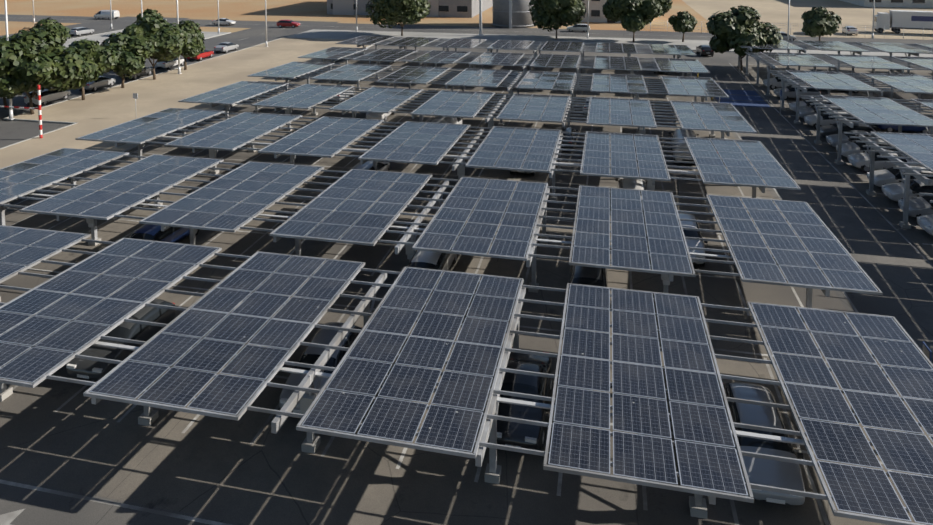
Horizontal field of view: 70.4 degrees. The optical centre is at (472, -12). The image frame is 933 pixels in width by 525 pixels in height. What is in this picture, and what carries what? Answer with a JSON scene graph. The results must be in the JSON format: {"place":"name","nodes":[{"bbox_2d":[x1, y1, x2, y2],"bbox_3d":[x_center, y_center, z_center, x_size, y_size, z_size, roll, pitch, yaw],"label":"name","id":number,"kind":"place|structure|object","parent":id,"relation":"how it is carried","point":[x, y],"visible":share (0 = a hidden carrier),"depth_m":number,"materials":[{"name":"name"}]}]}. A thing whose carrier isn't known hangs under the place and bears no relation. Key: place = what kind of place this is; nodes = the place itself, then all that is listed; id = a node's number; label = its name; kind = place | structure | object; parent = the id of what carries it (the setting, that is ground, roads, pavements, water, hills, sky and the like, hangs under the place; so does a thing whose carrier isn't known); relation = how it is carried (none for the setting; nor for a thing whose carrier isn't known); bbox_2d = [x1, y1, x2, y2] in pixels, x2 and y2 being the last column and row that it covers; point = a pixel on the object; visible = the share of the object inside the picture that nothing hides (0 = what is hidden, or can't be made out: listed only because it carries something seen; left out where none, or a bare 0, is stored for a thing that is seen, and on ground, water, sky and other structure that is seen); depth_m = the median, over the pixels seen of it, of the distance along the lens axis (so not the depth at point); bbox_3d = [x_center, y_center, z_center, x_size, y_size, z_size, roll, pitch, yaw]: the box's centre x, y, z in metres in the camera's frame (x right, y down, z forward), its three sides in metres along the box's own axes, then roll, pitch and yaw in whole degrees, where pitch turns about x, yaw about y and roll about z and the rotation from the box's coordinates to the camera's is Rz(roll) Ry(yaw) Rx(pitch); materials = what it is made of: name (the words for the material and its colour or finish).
{"place":"outdoors","nodes":[
{"label":"outdoors","id":0,"kind":"place"},
{"bbox_2d":[0,120,69,147],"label":"driveway","id":1,"kind":"structure","parent":0,"point":[12,132],"depth_m":58.13,"materials":[{"name":"concrete"}]},
{"bbox_2d":[0,85,42,137],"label":"gate","id":2,"kind":"structure","parent":1,"relation":"on","point":[39,111],"depth_m":55.02,"materials":[{"name":"metal"}]},
{"bbox_2d":[0,123,145,199],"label":"tan paving","id":3,"kind":"structure","parent":0,"point":[65,137],"depth_m":53.16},
{"bbox_2d":[0,16,188,38],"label":"road","id":4,"kind":"structure","parent":0,"point":[100,28],"depth_m":128.46,"materials":[{"name":"asphalt"}]},
{"bbox_2d":[69,27,93,35],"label":"street car","id":5,"kind":"object","parent":4,"relation":"on","point":[79,31],"visible":0.94,"depth_m":116.50,"materials":[{"name":"grey paint"}]},
{"bbox_2d":[110,0,111,28],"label":"lamp post","id":6,"kind":"object","parent":4,"relation":"on","point":[110,15],"visible":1,"depth_m":126.02,"materials":[{"name":"metal"}]},
{"bbox_2d":[63,30,228,48],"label":"island pavement","id":7,"kind":"structure","parent":0,"point":[100,38],"depth_m":115.25,"materials":[{"name":"concrete"}]},
{"bbox_2d":[29,17,70,43],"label":"tree","id":8,"kind":"object","parent":7,"relation":"on","point":[61,31],"visible":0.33,"depth_m":92.38,"materials":[{"name":"green plant"}]},
{"bbox_2d":[135,8,162,22],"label":"tree","id":9,"kind":"object","parent":7,"relation":"on","point":[149,12],"visible":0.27,"depth_m":116.10,"materials":[{"name":"green plant"}]},
{"bbox_2d":[218,0,219,32],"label":"lamp post","id":10,"kind":"object","parent":7,"relation":"on","point":[218,18],"visible":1,"depth_m":119.17,"materials":[{"name":"metal"}]},
{"bbox_2d":[0,21,337,120],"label":"road","id":11,"kind":"structure","parent":0,"point":[253,36],"depth_m":103.83,"materials":[{"name":"asphalt"}]},
{"bbox_2d":[3,97,7,108],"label":"tree","id":12,"kind":"object","parent":11,"relation":"on","point":[4,101],"depth_m":65.41,"materials":[{"name":"plant"}]},
{"bbox_2d":[24,89,69,105],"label":"white car","id":13,"kind":"object","parent":11,"relation":"on","point":[47,96],"visible":0.71,"depth_m":66.99,"materials":[{"name":"white paint"}]},
{"bbox_2d":[79,76,115,91],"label":"grey car","id":14,"kind":"object","parent":11,"relation":"on","point":[99,82],"visible":0.75,"depth_m":73.61,"materials":[{"name":"grey paint"}]},
{"bbox_2d":[119,67,152,79],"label":"street car","id":15,"kind":"object","parent":11,"relation":"on","point":[148,71],"visible":0.5,"depth_m":80.72,"materials":[{"name":"grey paint"}]},
{"bbox_2d":[154,58,183,69],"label":"street car","id":16,"kind":"object","parent":11,"relation":"on","point":[168,65],"visible":0.67,"depth_m":85.63,"materials":[{"name":"white paint"}]},
{"bbox_2d":[187,49,213,60],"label":"street car","id":17,"kind":"object","parent":11,"relation":"on","point":[202,55],"visible":0.6,"depth_m":92.52,"materials":[{"name":"red paint"}]},
{"bbox_2d":[214,42,238,52],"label":"street car","id":18,"kind":"object","parent":11,"relation":"on","point":[225,47],"visible":1,"depth_m":98.61,"materials":[{"name":"grey paint"}]},
{"bbox_2d":[13,37,369,125],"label":"tan paving","id":19,"kind":"structure","parent":0,"point":[160,92],"depth_m":75.58,"materials":[{"name":"concrete"}]},
{"bbox_2d":[4,0,14,119],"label":"lamp post","id":20,"kind":"object","parent":19,"relation":"on","point":[10,100],"visible":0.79,"depth_m":60.43,"materials":[{"name":"metal"}]},
{"bbox_2d":[0,27,90,114],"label":"tree","id":21,"kind":"object","parent":19,"relation":"on","point":[30,60],"visible":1,"depth_m":60.99,"materials":[{"name":"green plant"}]},
{"bbox_2d":[68,38,120,99],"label":"tree","id":22,"kind":"object","parent":19,"relation":"on","point":[102,59],"visible":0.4,"depth_m":67.75,"materials":[{"name":"green plant"}]},
{"bbox_2d":[101,32,154,87],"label":"tree","id":23,"kind":"object","parent":19,"relation":"on","point":[134,51],"visible":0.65,"depth_m":73.04,"materials":[{"name":"green plant"}]},
{"bbox_2d":[133,93,137,117],"bbox_3d":[-31.310,10.915,61.380,0.500,2.350,0.064,1,4,12],"label":"sign post","id":24,"kind":"object","parent":19,"relation":"on","point":[135,96],"visible":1,"depth_m":61.30,"materials":[{"name":"metal"}]},
{"bbox_2d":[122,14,187,79],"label":"tree","id":25,"kind":"object","parent":19,"relation":"on","point":[168,40],"visible":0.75,"depth_m":77.03,"materials":[{"name":"green plant"}]},
{"bbox_2d":[176,0,181,73],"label":"lamp post","id":26,"kind":"object","parent":19,"relation":"on","point":[179,69],"visible":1,"depth_m":82.19,"materials":[{"name":"metal"}]},
{"bbox_2d":[175,20,204,69],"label":"tree","id":27,"kind":"object","parent":19,"relation":"on","point":[194,46],"visible":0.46,"depth_m":83.97,"materials":[{"name":"green plant"}]},
{"bbox_2d":[265,0,267,46],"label":"lamp post","id":28,"kind":"object","parent":19,"relation":"on","point":[266,44],"visible":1,"depth_m":103.65,"materials":[{"name":"metal"}]},
{"bbox_2d":[0,0,708,35],"bbox_3d":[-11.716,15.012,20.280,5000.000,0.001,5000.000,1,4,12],"label":"ground","id":29,"kind":"structure","parent":0,"point":[279,10],"depth_m":156.28,"materials":[{"name":"sand"}]},
{"bbox_2d":[327,0,492,17],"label":"building","id":30,"kind":"structure","parent":29,"relation":"on","point":[461,8],"depth_m":146.45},
{"bbox_2d":[333,0,438,16],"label":"roof unit doors","id":31,"kind":"structure","parent":30,"relation":"attached to","point":[345,7],"depth_m":150.76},
{"bbox_2d":[0,29,912,203],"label":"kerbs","id":32,"kind":"structure","parent":29,"relation":"on","point":[73,123],"depth_m":76.54,"materials":[{"name":"concrete"}]},
{"bbox_2d":[0,17,932,524],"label":"painted markings","id":33,"kind":"object","parent":29,"relation":"on","point":[738,99],"visible":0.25,"depth_m":32.30,"materials":[{"name":"white paint"}]},
{"bbox_2d":[492,0,534,27],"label":"silo tank","id":34,"kind":"object","parent":29,"relation":"on","point":[511,13],"visible":0.85,"depth_m":127.38,"materials":[{"name":"metal"}]},
{"bbox_2d":[0,14,713,39],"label":"road","id":35,"kind":"structure","parent":0,"point":[421,28],"depth_m":126.92,"materials":[{"name":"asphalt"}]},
{"bbox_2d":[94,10,119,19],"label":"van","id":36,"kind":"object","parent":35,"relation":"on","point":[102,14],"visible":0.96,"depth_m":141.76,"materials":[{"name":"white paint"}]},
{"bbox_2d":[212,18,235,25],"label":"white car","id":37,"kind":"object","parent":35,"relation":"on","point":[225,21],"visible":0.96,"depth_m":130.96,"materials":[{"name":"white paint"}]},
{"bbox_2d":[277,20,299,27],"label":"red car","id":38,"kind":"object","parent":35,"relation":"on","point":[287,23],"visible":1,"depth_m":127.83,"materials":[{"name":"red paint"}]},
{"bbox_2d":[567,24,589,31],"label":"street car","id":39,"kind":"object","parent":35,"relation":"on","point":[580,27],"visible":0.9,"depth_m":121.50,"materials":[{"name":"white paint"}]},
{"bbox_2d":[0,41,932,524],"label":"curb","id":40,"kind":"structure","parent":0,"point":[890,261],"depth_m":36.19,"materials":[{"name":"concrete"}]},
{"bbox_2d":[78,135,799,239],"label":"bay paving","id":41,"kind":"structure","parent":40,"relation":"on","point":[569,178],"depth_m":46.23,"materials":[{"name":"asphalt"}]},
{"bbox_2d":[349,160,389,188],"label":"car","id":42,"kind":"object","parent":41,"relation":"on","point":[381,166],"visible":0.31,"depth_m":44.72,"materials":[{"name":"blue paint"}]},
{"bbox_2d":[510,146,534,175],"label":"car","id":43,"kind":"object","parent":41,"relation":"on","point":[516,171],"visible":0.06,"depth_m":46.30,"materials":[{"name":"grey paint"}]},
{"bbox_2d":[615,178,646,210],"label":"car","id":44,"kind":"object","parent":41,"relation":"on","point":[631,183],"visible":0.4,"depth_m":41.10,"materials":[{"name":"white paint"}]},
{"bbox_2d":[0,180,881,367],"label":"bay paving","id":45,"kind":"structure","parent":40,"relation":"on","point":[710,290],"depth_m":33.50,"materials":[{"name":"asphalt"}]},
{"bbox_2d":[129,224,198,248],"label":"car","id":46,"kind":"object","parent":45,"relation":"on","point":[156,233],"visible":0.29,"depth_m":34.65,"materials":[{"name":"blue paint"}]},
{"bbox_2d":[407,242,456,288],"bbox_3d":[-2.002,13.430,32.702,2.080,1.543,4.304,1,4,12],"label":"car","id":47,"kind":"object","parent":45,"relation":"on","point":[432,260],"visible":0.33,"depth_m":31.43,"materials":[{"name":"white paint"}]},
{"bbox_2d":[567,253,610,296],"bbox_3d":[5.462,13.528,31.274,2.080,1.543,4.304,1,4,11],"label":"car","id":48,"kind":"object","parent":45,"relation":"on","point":[591,276],"visible":0.23,"depth_m":29.82,"materials":[{"name":"grey paint"}]},
{"bbox_2d":[666,213,707,265],"bbox_3d":[11.268,13.262,35.177,2.080,1.543,4.304,1,4,13],"label":"car","id":49,"kind":"object","parent":45,"relation":"on","point":[695,234],"visible":0.33,"depth_m":34.32,"materials":[{"name":"white paint"}]},
{"bbox_2d":[0,269,932,524],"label":"bay paving","id":50,"kind":"structure","parent":40,"relation":"on","point":[215,468],"depth_m":20.50,"materials":[{"name":"asphalt"}]},
{"bbox_2d":[66,298,175,379],"bbox_3d":[-13.920,13.861,26.385,2.080,1.543,4.304,1,4,11],"label":"car","id":51,"kind":"object","parent":50,"relation":"on","point":[87,369],"visible":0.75,"depth_m":25.54,"materials":[{"name":"grey paint"}]},
{"bbox_2d":[279,322,362,413],"bbox_3d":[-5.516,13.985,24.561,2.080,1.543,4.304,1,4,10],"label":"car","id":52,"kind":"object","parent":50,"relation":"on","point":[310,355],"visible":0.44,"depth_m":24.10,"materials":[{"name":"grey paint"}]},
{"bbox_2d":[497,352,551,450],"bbox_3d":[1.712,14.111,22.979,2.080,1.508,4.304,1,4,12],"label":"car","id":53,"kind":"object","parent":50,"relation":"on","point":[521,435],"visible":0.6,"depth_m":22.05,"materials":[{"name":"black paint"}]},
{"bbox_2d":[720,382,804,504],"bbox_3d":[9.056,14.230,20.963,2.080,1.543,4.304,1,4,11],"label":"car","id":54,"kind":"object","parent":50,"relation":"on","point":[774,473],"visible":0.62,"depth_m":20.03,"materials":[{"name":"grey paint"}]},
{"bbox_2d":[0,36,932,524],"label":"carport frame","id":55,"kind":"object","parent":40,"relation":"on","point":[490,416],"visible":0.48,"depth_m":31.59,"materials":[{"name":"metal"}]},
{"bbox_2d":[6,47,877,455],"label":"inverter cable trays","id":56,"kind":"object","parent":55,"relation":"in","point":[306,401],"visible":0.35,"depth_m":29.69,"materials":[{"name":"grey"}]},
{"bbox_2d":[0,36,932,524],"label":"solar panels","id":57,"kind":"object","parent":55,"relation":"on","point":[854,486],"visible":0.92,"depth_m":26.61,"materials":[{"name":"glass"}]},
{"bbox_2d":[177,103,755,170],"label":"bay paving","id":58,"kind":"structure","parent":40,"relation":"on","point":[663,132],"depth_m":58.77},
{"bbox_2d":[366,105,395,121],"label":"car","id":59,"kind":"object","parent":58,"relation":"on","point":[379,116],"visible":0.46,"depth_m":60.24,"materials":[{"name":"white paint"}]},
{"bbox_2d":[430,116,462,140],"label":"car","id":60,"kind":"object","parent":58,"relation":"on","point":[449,120],"visible":0.23,"depth_m":54.64,"materials":[{"name":"white paint"}]},
{"bbox_2d":[553,127,577,148],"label":"car","id":61,"kind":"object","parent":58,"relation":"on","point":[567,129],"visible":0.38,"depth_m":51.82,"materials":[{"name":"grey paint"}]},
{"bbox_2d":[669,128,698,162],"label":"car","id":62,"kind":"object","parent":58,"relation":"on","point":[680,133],"visible":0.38,"depth_m":49.13,"materials":[{"name":"white paint"}]},
{"bbox_2d":[246,81,725,126],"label":"bay paving","id":63,"kind":"structure","parent":40,"relation":"on","point":[662,99],"depth_m":70.19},
{"bbox_2d":[326,88,353,101],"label":"car","id":64,"kind":"object","parent":63,"relation":"on","point":[341,96],"visible":0.35,"depth_m":67.52,"materials":[{"name":"grey paint"}]},
{"bbox_2d":[582,97,590,114],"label":"car","id":65,"kind":"object","parent":63,"relation":"on","point":[586,105],"visible":0.1,"depth_m":62.33,"materials":[{"name":"white paint"}]},
{"bbox_2d":[296,65,709,98],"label":"bay paving","id":66,"kind":"structure","parent":40,"relation":"on","point":[515,89],"depth_m":76.11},
{"bbox_2d":[502,72,521,85],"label":"car","id":67,"kind":"object","parent":66,"relation":"on","point":[510,79],"visible":0.17,"depth_m":75.03,"materials":[{"name":"grey paint"}]},
{"bbox_2d":[335,53,694,76],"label":"bay paving","id":68,"kind":"structure","parent":40,"relation":"on","point":[519,68],"depth_m":87.12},
{"bbox_2d":[696,45,713,56],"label":"dark car","id":69,"kind":"object","parent":40,"relation":"on","point":[703,49],"visible":0.98,"depth_m":95.25,"materials":[{"name":"black paint"}]},
{"bbox_2d":[719,83,931,399],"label":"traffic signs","id":70,"kind":"object","parent":40,"relation":"on","point":[926,351],"visible":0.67,"depth_m":22.96,"materials":[{"name":"metal"}]},
{"bbox_2d":[732,63,931,84],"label":"bay paving","id":71,"kind":"structure","parent":40,"relation":"on","point":[752,70],"depth_m":84.41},
{"bbox_2d":[706,5,782,70],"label":"tree","id":72,"kind":"object","parent":71,"relation":"on","point":[739,26],"visible":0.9,"depth_m":83.00,"materials":[{"name":"green plant"}]},
{"bbox_2d":[749,80,932,108],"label":"bay paving","id":73,"kind":"structure","parent":40,"relation":"on","point":[886,94],"depth_m":71.58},
{"bbox_2d":[763,75,806,89],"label":"car","id":74,"kind":"object","parent":73,"relation":"on","point":[775,82],"visible":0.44,"depth_m":73.86,"materials":[{"name":"white paint"}]},
{"bbox_2d":[774,84,820,99],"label":"car","id":75,"kind":"object","parent":73,"relation":"on","point":[790,91],"visible":0.56,"depth_m":68.85,"materials":[{"name":"grey paint"}]},
{"bbox_2d":[771,102,932,133],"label":"bay paving","id":76,"kind":"structure","parent":40,"relation":"on","point":[803,126],"depth_m":61.09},
{"bbox_2d":[789,98,831,110],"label":"car","id":77,"kind":"object","parent":76,"relation":"on","point":[802,104],"visible":0.31,"depth_m":63.14,"materials":[{"name":"white paint"}]},
{"bbox_2d":[799,105,846,117],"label":"car","id":78,"kind":"object","parent":76,"relation":"on","point":[808,110],"visible":0.35,"depth_m":60.68,"materials":[{"name":"grey paint"}]},
{"bbox_2d":[804,111,858,128],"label":"car","id":79,"kind":"object","parent":76,"relation":"on","point":[825,119],"visible":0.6,"depth_m":58.09,"materials":[{"name":"white paint"}]},
{"bbox_2d":[874,114,928,132],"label":"car","id":80,"kind":"object","parent":76,"relation":"on","point":[890,128],"visible":0.27,"depth_m":56.70,"materials":[{"name":"blue paint"}]},
{"bbox_2d":[803,133,922,178],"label":"bay paving","id":81,"kind":"structure","parent":40,"relation":"on","point":[827,149],"depth_m":50.31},
{"bbox_2d":[816,122,876,137],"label":"car","id":82,"kind":"object","parent":81,"relation":"on","point":[827,130],"visible":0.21,"depth_m":54.41,"materials":[{"name":"grey paint"}]},
{"bbox_2d":[826,130,881,146],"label":"car","id":83,"kind":"object","parent":81,"relation":"on","point":[832,140],"visible":0.42,"depth_m":52.20,"materials":[{"name":"grey paint"}]},
{"bbox_2d":[836,139,903,156],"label":"car","id":84,"kind":"object","parent":81,"relation":"on","point":[852,147],"visible":0.44,"depth_m":49.66,"materials":[{"name":"white paint"}]},
{"bbox_2d":[848,149,920,172],"bbox_3d":[29.555,12.431,47.638,4.304,1.508,2.080,1,4,12],"label":"car","id":85,"kind":"object","parent":81,"relation":"on","point":[861,161],"visible":0.65,"depth_m":47.09,"materials":[{"name":"white paint"}]},
{"bbox_2d":[849,178,932,250],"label":"bay paving","id":86,"kind":"structure","parent":40,"relation":"on","point":[918,235],"depth_m":39.92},
{"bbox_2d":[867,166,932,187],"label":"car","id":87,"kind":"object","parent":86,"relation":"on","point":[884,176],"visible":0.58,"depth_m":43.62,"materials":[{"name":"white paint"}]},
{"bbox_2d":[882,179,932,201],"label":"car","id":88,"kind":"object","parent":86,"relation":"on","point":[893,191],"visible":0.73,"depth_m":41.20,"materials":[{"name":"white paint"}]},
{"bbox_2d":[898,195,932,220],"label":"car","id":89,"kind":"object","parent":86,"relation":"on","point":[919,205],"visible":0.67,"depth_m":38.94,"materials":[{"name":"grey paint"}]},
{"bbox_2d":[917,214,932,235],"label":"car","id":90,"kind":"object","parent":86,"relation":"on","point":[925,222],"visible":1,"depth_m":37.03,"materials":[{"name":"white paint"}]},
{"bbox_2d":[923,251,932,260],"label":"bay paving","id":91,"kind":"structure","parent":40,"relation":"on","point":[929,254],"depth_m":34.79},
{"bbox_2d":[288,29,932,56],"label":"pavement","id":92,"kind":"structure","parent":0,"point":[351,34],"depth_m":112.83,"materials":[{"name":"concrete"}]},
{"bbox_2d":[355,0,357,31],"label":"lamp post","id":93,"kind":"object","parent":92,"relation":"on","point":[356,18],"visible":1,"depth_m":121.61,"materials":[{"name":"metal"}]},
{"bbox_2d":[365,0,430,35],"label":"tree","id":94,"kind":"object","parent":92,"relation":"on","point":[399,12],"visible":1,"depth_m":112.77,"materials":[{"name":"green plant"}]},
{"bbox_2d":[478,0,483,35],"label":"lamp post","id":95,"kind":"object","parent":92,"relation":"on","point":[480,18],"visible":1,"depth_m":115.97,"materials":[{"name":"white"}]},
{"bbox_2d":[528,0,585,38],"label":"tree","id":96,"kind":"object","parent":92,"relation":"on","point":[554,14],"visible":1,"depth_m":109.63,"materials":[{"name":"green plant"}]},
{"bbox_2d":[587,0,588,37],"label":"lamp post","id":97,"kind":"object","parent":92,"relation":"on","point":[588,21],"visible":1,"depth_m":112.90,"materials":[{"name":"metal"}]},
{"bbox_2d":[602,0,672,41],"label":"tree","id":98,"kind":"object","parent":92,"relation":"on","point":[633,16],"visible":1,"depth_m":105.14,"materials":[{"name":"green plant"}]},
{"bbox_2d":[668,11,697,41],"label":"tree","id":99,"kind":"object","parent":92,"relation":"on","point":[683,22],"visible":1,"depth_m":107.89,"materials":[{"name":"green plant"}]},
{"bbox_2d":[787,0,789,39],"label":"lamp post","id":100,"kind":"object","parent":92,"relation":"on","point":[788,20],"visible":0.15,"depth_m":101.74,"materials":[{"name":"metal"}]},
{"bbox_2d":[801,6,841,40],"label":"tree","id":101,"kind":"object","parent":92,"relation":"on","point":[820,21],"visible":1,"depth_m":102.38,"materials":[{"name":"green plant"}]},
{"bbox_2d":[580,0,649,23],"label":"white building","id":102,"kind":"structure","parent":0,"point":[596,11],"depth_m":136.75,"materials":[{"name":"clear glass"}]},
{"bbox_2d":[682,0,932,39],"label":"sandy ground","id":103,"kind":"structure","parent":0,"point":[775,12],"depth_m":156.25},
{"bbox_2d":[647,21,932,38],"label":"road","id":104,"kind":"structure","parent":103,"relation":"on","point":[865,27],"depth_m":115.02,"materials":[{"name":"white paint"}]},
{"bbox_2d":[874,10,932,33],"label":"articulated truck","id":105,"kind":"object","parent":103,"relation":"on","point":[895,21],"visible":0.92,"depth_m":119.12,"materials":[{"name":"white"}]},
{"bbox_2d":[793,36,932,43],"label":"sidewalk","id":106,"kind":"structure","parent":0,"point":[907,41],"depth_m":111.29,"materials":[{"name":"concrete"}]},
{"bbox_2d":[770,32,796,40],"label":"street car","id":107,"kind":"object","parent":106,"relation":"on","point":[791,37],"visible":0.54,"depth_m":110.18,"materials":[{"name":"grey paint"}]},
{"bbox_2d":[842,26,857,34],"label":"street car","id":108,"kind":"object","parent":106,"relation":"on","point":[853,29],"visible":0.83,"depth_m":117.30,"materials":[{"name":"white paint"}]},
{"bbox_2d":[872,0,874,38],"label":"lamp post","id":109,"kind":"object","parent":106,"relation":"on","point":[873,20],"visible":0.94,"depth_m":113.49,"materials":[{"name":"metal"}]},
{"bbox_2d":[839,0,932,7],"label":"building","id":110,"kind":"structure","parent":0,"point":[904,3],"depth_m":168.84,"materials":[{"name":"white concrete"}]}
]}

